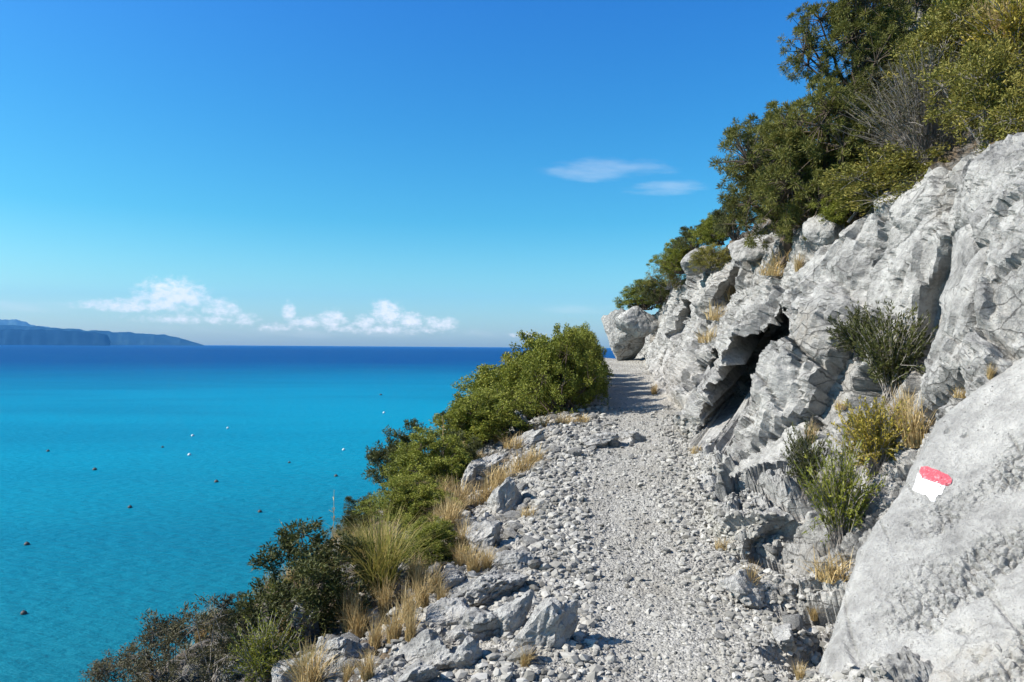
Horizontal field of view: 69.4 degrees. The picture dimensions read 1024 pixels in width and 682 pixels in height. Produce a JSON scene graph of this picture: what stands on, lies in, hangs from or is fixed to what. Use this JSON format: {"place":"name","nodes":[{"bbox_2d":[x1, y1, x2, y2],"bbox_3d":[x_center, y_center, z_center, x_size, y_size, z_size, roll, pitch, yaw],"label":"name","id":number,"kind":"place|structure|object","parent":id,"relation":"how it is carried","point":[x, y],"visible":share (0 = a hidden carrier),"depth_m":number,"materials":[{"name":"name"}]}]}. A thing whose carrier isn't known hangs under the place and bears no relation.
{"place":"outdoors","nodes":[
{"label":"outdoors","id":0,"kind":"place"},
{"bbox_2d":[0,329,110,345],"bbox_3d":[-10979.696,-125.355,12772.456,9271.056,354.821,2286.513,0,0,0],"label":"headland","id":1,"kind":"structure","parent":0,"point":[34,337],"depth_m":11832.28,"materials":[{"name":"blue"}]},
{"bbox_2d":[0,325,202,345],"bbox_3d":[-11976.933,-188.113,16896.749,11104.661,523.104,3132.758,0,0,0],"label":"headland","id":2,"kind":"structure","parent":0,"point":[123,338],"depth_m":15776.66,"materials":[{"name":"blue"}]},
{"bbox_2d":[0,345,615,681],"bbox_3d":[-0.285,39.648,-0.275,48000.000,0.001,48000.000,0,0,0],"label":"sea","id":3,"kind":"structure","parent":0,"point":[93,570],"depth_m":242.09,"materials":[{"name":"liquid"}]},
{"bbox_2d":[144,414,545,681],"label":"sea cliff","id":4,"kind":"structure","parent":0,"point":[353,677],"depth_m":5.32,"materials":[{"name":"grey stone"}]},
{"bbox_2d":[78,643,156,681],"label":"shrub","id":5,"kind":"object","parent":4,"relation":"on","point":[95,672],"visible":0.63,"depth_m":6.15,"materials":[{"name":"green plant"}]},
{"bbox_2d":[107,605,218,681],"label":"shrub","id":6,"kind":"object","parent":4,"relation":"on","point":[163,627],"visible":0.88,"depth_m":5.16,"materials":[{"name":"green plant"}]},
{"bbox_2d":[156,592,264,681],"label":"shrub","id":7,"kind":"object","parent":4,"relation":"on","point":[218,625],"visible":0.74,"depth_m":4.77,"materials":[{"name":"green plant"}]},
{"bbox_2d":[211,591,265,636],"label":"shrub","id":8,"kind":"object","parent":4,"relation":"on","point":[239,618],"visible":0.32,"depth_m":5.49,"materials":[{"name":"green plant"}]},
{"bbox_2d":[223,607,311,681],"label":"shrub","id":9,"kind":"object","parent":4,"relation":"on","point":[266,653],"visible":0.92,"depth_m":4.61,"materials":[{"name":"green plant"}]},
{"bbox_2d":[271,658,298,681],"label":"boulder","id":10,"kind":"object","parent":4,"relation":"on","point":[277,677],"visible":0.47,"depth_m":4.42,"materials":[{"name":"stone"}]},
{"bbox_2d":[286,600,319,639],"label":"boulder","id":11,"kind":"object","parent":4,"relation":"on","point":[309,630],"visible":0.41,"depth_m":5.05,"materials":[{"name":"stone"}]},
{"bbox_2d":[233,517,373,649],"bbox_3d":[-1.365,1.662,5.316,0.995,0.828,1.188,0,0,12],"label":"shrub","id":12,"kind":"object","parent":4,"relation":"on","point":[306,562],"visible":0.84,"depth_m":5.13,"materials":[{"name":"green plant"}]},
{"bbox_2d":[270,633,342,681],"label":"grass tuft","id":13,"kind":"object","parent":4,"relation":"on","point":[315,672],"visible":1,"depth_m":4.08,"materials":[{"name":"plant"}]},
{"bbox_2d":[305,636,374,675],"bbox_3d":[-1.017,1.849,4.301,0.362,0.322,0.334,0,0,26],"label":"boulder","id":14,"kind":"object","parent":4,"relation":"on","point":[346,647],"visible":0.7,"depth_m":4.21,"materials":[{"name":"stone"}]},
{"bbox_2d":[321,571,379,632],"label":"grass tuft","id":15,"kind":"object","parent":4,"relation":"on","point":[352,600],"visible":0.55,"depth_m":5.03,"materials":[{"name":"plant"}]},
{"bbox_2d":[326,597,383,638],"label":"grass tuft","id":16,"kind":"object","parent":4,"relation":"on","point":[356,625],"visible":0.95,"depth_m":4.88,"materials":[{"name":"plant"}]},
{"bbox_2d":[333,492,382,534],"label":"shrub","id":17,"kind":"object","parent":4,"relation":"on","point":[349,516],"visible":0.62,"depth_m":8.07,"materials":[{"name":"green plant"}]},
{"bbox_2d":[349,645,384,681],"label":"grass tuft","id":18,"kind":"object","parent":4,"relation":"on","point":[368,669],"visible":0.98,"depth_m":3.84,"materials":[{"name":"plant"}]},
{"bbox_2d":[359,611,391,649],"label":"grass tuft","id":19,"kind":"object","parent":4,"relation":"on","point":[375,640],"visible":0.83,"depth_m":4.40,"materials":[{"name":"plant"}]},
{"bbox_2d":[366,569,402,617],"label":"grass tuft","id":20,"kind":"object","parent":4,"relation":"on","point":[382,604],"visible":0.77,"depth_m":5.06,"materials":[{"name":"plant"}]},
{"bbox_2d":[311,491,461,597],"bbox_3d":[-0.942,1.452,5.306,1.193,0.759,1.177,-2,0,34],"label":"grass tuft","id":21,"kind":"object","parent":4,"relation":"on","point":[388,561],"visible":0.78,"depth_m":5.26,"materials":[{"name":"green plant"}]},
{"bbox_2d":[360,417,426,493],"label":"shrub","id":22,"kind":"object","parent":4,"relation":"on","point":[377,457],"visible":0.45,"depth_m":10.06,"materials":[{"name":"green plant"}]},
{"bbox_2d":[375,598,413,643],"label":"grass tuft","id":23,"kind":"object","parent":4,"relation":"on","point":[393,630],"visible":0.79,"depth_m":4.36,"materials":[{"name":"plant"}]},
{"bbox_2d":[352,472,461,531],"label":"shrub","id":24,"kind":"object","parent":4,"relation":"on","point":[407,491],"visible":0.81,"depth_m":7.14,"materials":[{"name":"green plant"}]},
{"bbox_2d":[391,574,428,624],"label":"grass tuft","id":25,"kind":"object","parent":4,"relation":"on","point":[407,604],"visible":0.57,"depth_m":4.57,"materials":[{"name":"plant"}]},
{"bbox_2d":[405,567,442,607],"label":"grass tuft","id":26,"kind":"object","parent":4,"relation":"on","point":[424,597],"visible":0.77,"depth_m":4.97,"materials":[{"name":"plant"}]},
{"bbox_2d":[378,425,473,487],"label":"shrub","id":27,"kind":"object","parent":4,"relation":"on","point":[436,466],"visible":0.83,"depth_m":8.40,"materials":[{"name":"green plant"}]},
{"bbox_2d":[394,515,469,569],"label":"shrub","id":28,"kind":"object","parent":4,"relation":"on","point":[443,533],"visible":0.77,"depth_m":5.86,"materials":[{"name":"green plant"}]},
{"bbox_2d":[422,490,477,526],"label":"grass tuft","id":29,"kind":"object","parent":4,"relation":"on","point":[450,515],"visible":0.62,"depth_m":6.52,"materials":[{"name":"plant"}]},
{"bbox_2d":[426,429,483,473],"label":"shrub","id":30,"kind":"object","parent":4,"relation":"on","point":[473,447],"visible":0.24,"depth_m":8.91,"materials":[{"name":"green plant"}]},
{"bbox_2d":[444,469,477,506],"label":"grass tuft","id":31,"kind":"object","parent":4,"relation":"on","point":[460,492],"visible":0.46,"depth_m":7.49,"materials":[{"name":"plant"}]},
{"bbox_2d":[461,463,475,493],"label":"boulder","id":32,"kind":"object","parent":4,"relation":"on","point":[470,469],"visible":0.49,"depth_m":7.90,"materials":[{"name":"stone"}]},
{"bbox_2d":[429,380,534,446],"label":"shrub","id":33,"kind":"object","parent":4,"relation":"on","point":[499,415],"visible":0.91,"depth_m":10.05,"materials":[{"name":"green plant"}]},
{"bbox_2d":[463,452,503,476],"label":"boulder","id":34,"kind":"object","parent":4,"relation":"on","point":[492,459],"visible":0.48,"depth_m":8.43,"materials":[{"name":"stone"}]},
{"bbox_2d":[451,351,536,428],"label":"shrub","id":35,"kind":"object","parent":4,"relation":"on","point":[481,380],"visible":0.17,"depth_m":13.18,"materials":[{"name":"green plant"}]},
{"bbox_2d":[487,329,602,419],"bbox_3d":[0.481,0.600,12.601,1.941,1.606,2.182,1,0,-21],"label":"shrub","id":36,"kind":"object","parent":4,"relation":"on","point":[510,371],"visible":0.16,"depth_m":12.39,"materials":[{"name":"green plant"}]},
{"bbox_2d":[0,0,900,347],"label":"sky","id":37,"kind":"structure","parent":0,"point":[395,173],"materials":[{"name":"blue"}]},
{"bbox_2d":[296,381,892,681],"bbox_3d":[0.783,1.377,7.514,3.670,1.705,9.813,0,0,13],"label":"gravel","id":38,"kind":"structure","parent":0,"point":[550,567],"depth_m":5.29,"materials":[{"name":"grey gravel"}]},
{"bbox_2d":[369,356,825,681],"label":"path","id":39,"kind":"structure","parent":0,"point":[629,388],"depth_m":5.31,"materials":[{"name":"grey gravel"}]},
{"bbox_2d":[396,601,427,641],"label":"grass tuft","id":40,"kind":"object","parent":39,"relation":"on","point":[410,632],"visible":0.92,"depth_m":4.26,"materials":[{"name":"plant"}]},
{"bbox_2d":[396,660,440,681],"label":"boulder","id":41,"kind":"object","parent":39,"relation":"on","point":[419,671],"visible":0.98,"depth_m":3.74,"materials":[{"name":"stone"}]},
{"bbox_2d":[398,628,442,663],"bbox_3d":[-0.500,1.730,4.151,0.270,0.231,0.216,1,-1,-42],"label":"boulder","id":42,"kind":"object","parent":39,"relation":"on","point":[413,650],"visible":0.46,"depth_m":4.11,"materials":[{"name":"stone"}]},
{"bbox_2d":[416,557,456,593],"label":"grass tuft","id":43,"kind":"object","parent":39,"relation":"on","point":[436,581],"visible":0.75,"depth_m":5.19,"materials":[{"name":"plant"}]},
{"bbox_2d":[424,637,457,669],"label":"boulder","id":44,"kind":"object","parent":39,"relation":"on","point":[438,654],"visible":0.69,"depth_m":3.94,"materials":[{"name":"stone"}]},
{"bbox_2d":[425,597,469,626],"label":"boulder","id":45,"kind":"object","parent":39,"relation":"on","point":[444,611],"visible":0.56,"depth_m":4.57,"materials":[{"name":"stone"}]},
{"bbox_2d":[439,564,465,592],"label":"boulder","id":46,"kind":"object","parent":39,"relation":"on","point":[456,574],"visible":0.61,"depth_m":5.22,"materials":[{"name":"stone"}]},
{"bbox_2d":[442,540,472,565],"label":"grass tuft","id":47,"kind":"object","parent":39,"relation":"on","point":[459,561],"visible":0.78,"depth_m":5.73,"materials":[{"name":"plant"}]},
{"bbox_2d":[442,624,473,648],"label":"boulder","id":48,"kind":"object","parent":39,"relation":"on","point":[457,635],"visible":0.42,"depth_m":4.21,"materials":[{"name":"stone"}]},
{"bbox_2d":[450,635,482,668],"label":"boulder","id":49,"kind":"object","parent":39,"relation":"on","point":[467,653],"visible":0.76,"depth_m":3.91,"materials":[{"name":"stone"}]},
{"bbox_2d":[456,537,492,572],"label":"grass tuft","id":50,"kind":"object","parent":39,"relation":"on","point":[472,563],"visible":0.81,"depth_m":5.38,"materials":[{"name":"plant"}]},
{"bbox_2d":[461,607,500,641],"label":"boulder","id":51,"kind":"object","parent":39,"relation":"on","point":[479,623],"visible":0.73,"depth_m":4.23,"materials":[{"name":"stone"}]},
{"bbox_2d":[465,520,500,552],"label":"boulder","id":52,"kind":"object","parent":39,"relation":"on","point":[489,532],"visible":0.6,"depth_m":5.92,"materials":[{"name":"stone"}]},
{"bbox_2d":[450,568,528,606],"bbox_3d":[-0.170,1.689,4.925,0.453,0.293,0.407,0,0,31],"label":"boulder","id":53,"kind":"object","parent":39,"relation":"on","point":[492,586],"visible":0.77,"depth_m":4.83,"materials":[{"name":"stone"}]},
{"bbox_2d":[487,476,523,512],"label":"boulder","id":54,"kind":"object","parent":39,"relation":"on","point":[506,496],"visible":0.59,"depth_m":6.94,"materials":[{"name":"stone"}]},
{"bbox_2d":[492,589,533,634],"bbox_3d":[0.006,1.609,4.307,0.226,0.378,0.182,38,-9,4],"label":"boulder","id":55,"kind":"object","parent":39,"relation":"on","point":[512,615],"visible":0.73,"depth_m":4.26,"materials":[{"name":"stone"}]},
{"bbox_2d":[493,549,534,570],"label":"boulder","id":56,"kind":"object","parent":39,"relation":"on","point":[518,559],"visible":0.75,"depth_m":5.30,"materials":[{"name":"stone"}]},
{"bbox_2d":[506,645,536,662],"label":"stone","id":57,"kind":"object","parent":39,"relation":"on","point":[530,648],"visible":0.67,"depth_m":3.84,"materials":[{"name":"stone"}]},
{"bbox_2d":[505,448,548,472],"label":"grass tuft","id":58,"kind":"object","parent":39,"relation":"on","point":[524,468],"visible":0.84,"depth_m":8.35,"materials":[{"name":"plant"}]},
{"bbox_2d":[513,429,544,449],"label":"boulder","id":59,"kind":"object","parent":39,"relation":"on","point":[530,437],"visible":0.59,"depth_m":9.54,"materials":[{"name":"stone"}]},
{"bbox_2d":[509,598,577,648],"bbox_3d":[0.200,1.601,4.072,0.284,0.465,0.252,31,-5,13],"label":"boulder","id":60,"kind":"object","parent":39,"relation":"on","point":[552,622],"visible":0.77,"depth_m":4.00,"materials":[{"name":"stone"}]},
{"bbox_2d":[517,323,610,416],"bbox_3d":[0.839,0.467,11.703,1.617,1.531,1.468,1,0,-15],"label":"shrub","id":61,"kind":"object","parent":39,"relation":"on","point":[558,384],"visible":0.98,"depth_m":11.43,"materials":[{"name":"green plant"}]},
{"bbox_2d":[564,331,603,401],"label":"shrub","id":62,"kind":"object","parent":39,"relation":"on","point":[586,336],"visible":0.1,"depth_m":12.52,"materials":[{"name":"green plant"}]},
{"bbox_2d":[567,323,614,393],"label":"shrub","id":63,"kind":"object","parent":39,"relation":"on","point":[598,357],"visible":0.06,"depth_m":13.58,"materials":[{"name":"green plant"}]},
{"bbox_2d":[581,431,618,447],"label":"boulder","id":64,"kind":"object","parent":39,"relation":"on","point":[601,439],"visible":0.76,"depth_m":9.04,"materials":[{"name":"stone"}]},
{"bbox_2d":[601,308,644,360],"bbox_3d":[3.333,-0.129,21.030,1.234,1.571,1.115,1,0,-35],"label":"boulder","id":65,"kind":"object","parent":39,"relation":"on","point":[624,346],"visible":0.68,"depth_m":20.81,"materials":[{"name":"stone"}]},
{"bbox_2d":[618,431,646,443],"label":"boulder","id":66,"kind":"object","parent":39,"relation":"on","point":[633,437],"visible":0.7,"depth_m":9.32,"materials":[{"name":"stone"}]},
{"bbox_2d":[718,568,766,609],"bbox_3d":[1.483,1.575,4.696,0.284,0.242,0.223,1,0,-32],"label":"boulder","id":67,"kind":"object","parent":39,"relation":"on","point":[740,587],"visible":0.99,"depth_m":4.65,"materials":[{"name":"stone"}]},
{"bbox_2d":[772,623,793,651],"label":"boulder","id":68,"kind":"object","parent":39,"relation":"on","point":[783,635],"visible":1,"depth_m":4.08,"materials":[{"name":"stone"}]},
{"bbox_2d":[637,132,1023,681],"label":"rock face","id":69,"kind":"object","parent":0,"point":[943,246],"visible":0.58,"depth_m":6.73},
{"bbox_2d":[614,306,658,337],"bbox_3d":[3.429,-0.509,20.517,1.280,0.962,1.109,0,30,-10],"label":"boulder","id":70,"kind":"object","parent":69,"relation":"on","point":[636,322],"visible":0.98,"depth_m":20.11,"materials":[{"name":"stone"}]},
{"bbox_2d":[612,279,665,309],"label":"shrub","id":71,"kind":"object","parent":69,"relation":"on","point":[639,301],"visible":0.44,"depth_m":21.01,"materials":[{"name":"green plant"}]},
{"bbox_2d":[633,274,669,303],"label":"shrub","id":72,"kind":"object","parent":69,"relation":"on","point":[662,294],"visible":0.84,"depth_m":19.43,"materials":[{"name":"green plant"}]},
{"bbox_2d":[641,253,686,290],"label":"shrub","id":73,"kind":"object","parent":69,"relation":"on","point":[674,282],"visible":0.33,"depth_m":17.94,"materials":[{"name":"green plant"}]},
{"bbox_2d":[646,238,695,274],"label":"shrub","id":74,"kind":"object","parent":69,"relation":"on","point":[673,258],"visible":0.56,"depth_m":16.86,"materials":[{"name":"green plant"}]},
{"bbox_2d":[671,224,708,249],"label":"shrub","id":75,"kind":"object","parent":69,"relation":"on","point":[685,233],"visible":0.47,"depth_m":15.93,"materials":[{"name":"green plant"}]},
{"bbox_2d":[680,245,713,275],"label":"boulder","id":76,"kind":"object","parent":69,"relation":"on","point":[684,266],"visible":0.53,"depth_m":14.78,"materials":[{"name":"stone"}]},
{"bbox_2d":[686,242,731,273],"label":"shrub","id":77,"kind":"object","parent":69,"relation":"on","point":[713,259],"visible":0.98,"depth_m":13.94,"materials":[{"name":"green plant"}]},
{"bbox_2d":[687,209,741,246],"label":"shrub","id":78,"kind":"object","parent":69,"relation":"on","point":[706,234],"visible":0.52,"depth_m":14.45,"materials":[{"name":"green plant"}]},
{"bbox_2d":[711,189,757,240],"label":"shrub","id":79,"kind":"object","parent":69,"relation":"on","point":[731,233],"visible":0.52,"depth_m":13.00,"materials":[{"name":"green plant"}]},
{"bbox_2d":[728,235,773,261],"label":"boulder","id":80,"kind":"object","parent":69,"relation":"on","point":[738,252],"visible":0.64,"depth_m":11.06,"materials":[{"name":"stone"}]},
{"bbox_2d":[752,255,784,275],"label":"grass tuft","id":81,"kind":"object","parent":69,"relation":"on","point":[770,271],"visible":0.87,"depth_m":10.07,"materials":[{"name":"plant"}]},
{"bbox_2d":[713,112,831,267],"bbox_3d":[3.584,-2.121,10.188,1.738,2.264,1.887,0,0,36],"label":"juniper tree","id":82,"kind":"object","parent":69,"relation":"on","point":[748,174],"visible":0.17,"depth_m":10.14,"materials":[{"name":"green plant"}]},
{"bbox_2d":[782,614,803,630],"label":"stone","id":83,"kind":"object","parent":69,"relation":"on","point":[796,621],"visible":0.85,"depth_m":4.20,"materials":[{"name":"stone"}]},
{"bbox_2d":[708,77,895,243],"bbox_3d":[3.761,-2.077,9.460,2.064,2.275,2.102,1,-1,-45],"label":"juniper tree","id":84,"kind":"object","parent":69,"relation":"on","point":[789,173],"visible":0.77,"depth_m":8.95,"materials":[{"name":"green plant"}]},
{"bbox_2d":[780,416,828,502],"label":"shrub","id":85,"kind":"object","parent":69,"relation":"on","point":[800,460],"visible":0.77,"depth_m":5.67,"materials":[{"name":"green plant"}]},
{"bbox_2d":[802,214,841,245],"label":"boulder","id":86,"kind":"object","parent":69,"relation":"on","point":[816,232],"visible":0.71,"depth_m":8.62,"materials":[{"name":"stone"}]},
{"bbox_2d":[799,545,855,584],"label":"grass tuft","id":87,"kind":"object","parent":69,"relation":"on","point":[832,572],"visible":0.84,"depth_m":4.54,"materials":[{"name":"plant"}]},
{"bbox_2d":[794,427,888,547],"bbox_3d":[2.213,0.979,4.964,0.546,0.826,0.540,0,-1,42],"label":"shrub","id":88,"kind":"object","parent":69,"relation":"on","point":[834,497],"visible":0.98,"depth_m":4.92,"materials":[{"name":"green plant"}]},
{"bbox_2d":[809,177,884,225],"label":"shrub","id":89,"kind":"object","parent":69,"relation":"on","point":[827,211],"visible":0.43,"depth_m":8.37,"materials":[{"name":"green plant"}]},
{"bbox_2d":[825,298,892,360],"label":"shrub","id":90,"kind":"object","parent":69,"relation":"on","point":[840,329],"visible":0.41,"depth_m":6.80,"materials":[{"name":"green plant"}]},
{"bbox_2d":[825,395,925,481],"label":"shrub","id":91,"kind":"object","parent":69,"relation":"on","point":[879,446],"visible":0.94,"depth_m":5.10,"materials":[{"name":"yellow plant"}]},
{"bbox_2d":[818,139,954,227],"bbox_3d":[4.105,-1.670,7.753,1.392,0.878,1.809,1,-1,-39],"label":"shrub","id":92,"kind":"object","parent":69,"relation":"on","point":[889,171],"visible":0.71,"depth_m":7.70,"materials":[{"name":"green plant"}]},
{"bbox_2d":[844,297,937,400],"bbox_3d":[3.214,0.054,6.233,0.680,0.899,0.717,0,-1,41],"label":"shrub","id":93,"kind":"object","parent":69,"relation":"on","point":[891,363],"visible":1,"depth_m":6.17,"materials":[{"name":"green plant"}]},
{"bbox_2d":[879,383,919,425],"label":"grass tuft","id":94,"kind":"object","parent":69,"relation":"on","point":[902,398],"visible":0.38,"depth_m":5.30,"materials":[{"name":"plant"}]},
{"bbox_2d":[878,392,937,447],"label":"grass tuft","id":95,"kind":"object","parent":69,"relation":"on","point":[913,439],"visible":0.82,"depth_m":4.96,"materials":[{"name":"plant"}]},
{"bbox_2d":[818,358,1023,681],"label":"rock slab","id":96,"kind":"object","parent":69,"relation":"on","point":[936,579],"visible":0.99,"depth_m":3.61,"materials":[{"name":"stone"}]},
{"bbox_2d":[725,64,1019,253],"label":"hillside","id":97,"kind":"structure","parent":0,"point":[955,155],"depth_m":7.67,"materials":[{"name":"grey stone"}]},
{"bbox_2d":[777,0,921,158],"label":"juniper tree","id":98,"kind":"object","parent":97,"relation":"on","point":[848,21],"visible":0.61,"depth_m":10.49,"materials":[{"name":"green plant"}]},
{"bbox_2d":[848,59,945,129],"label":"shrub","id":99,"kind":"object","parent":97,"relation":"on","point":[873,89],"visible":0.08,"depth_m":9.41,"materials":[{"name":"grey plant"}]},
{"bbox_2d":[838,0,961,142],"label":"juniper tree","id":100,"kind":"object","parent":97,"relation":"on","point":[922,4],"visible":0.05,"depth_m":11.29,"materials":[{"name":"green plant"}]},
{"bbox_2d":[827,33,1020,162],"bbox_3d":[4.502,-2.524,8.016,1.955,1.515,1.689,0,0,1],"label":"shrub","id":101,"kind":"object","parent":97,"relation":"on","point":[926,136],"visible":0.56,"depth_m":7.91,"materials":[{"name":"grey plant"}]},
{"bbox_2d":[882,0,1019,101],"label":"shrub","id":102,"kind":"object","parent":97,"relation":"on","point":[943,31],"visible":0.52,"depth_m":8.48,"materials":[{"name":"green plant"}]},
{"bbox_2d":[911,0,1023,34],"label":"shrub","id":103,"kind":"object","parent":97,"relation":"on","point":[980,2],"visible":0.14,"depth_m":10.31,"materials":[{"name":"green plant"}]},
{"bbox_2d":[913,30,1023,147],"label":"shrub","id":104,"kind":"object","parent":97,"relation":"on","point":[989,78],"visible":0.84,"depth_m":6.61,"materials":[{"name":"green plant"}]},
{"bbox_2d":[950,0,1023,69],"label":"shrub","id":105,"kind":"object","parent":97,"relation":"on","point":[1014,26],"visible":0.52,"depth_m":7.77,"materials":[{"name":"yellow plant"}]},
{"bbox_2d":[952,0,1023,43],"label":"grass tuft","id":106,"kind":"object","parent":97,"relation":"on","point":[996,26],"visible":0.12,"depth_m":7.94,"materials":[{"name":"plant"}]},
{"bbox_2d":[975,70,1023,153],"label":"shrub","id":107,"kind":"object","parent":97,"relation":"on","point":[1012,114],"visible":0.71,"depth_m":6.16,"materials":[{"name":"green plant"}]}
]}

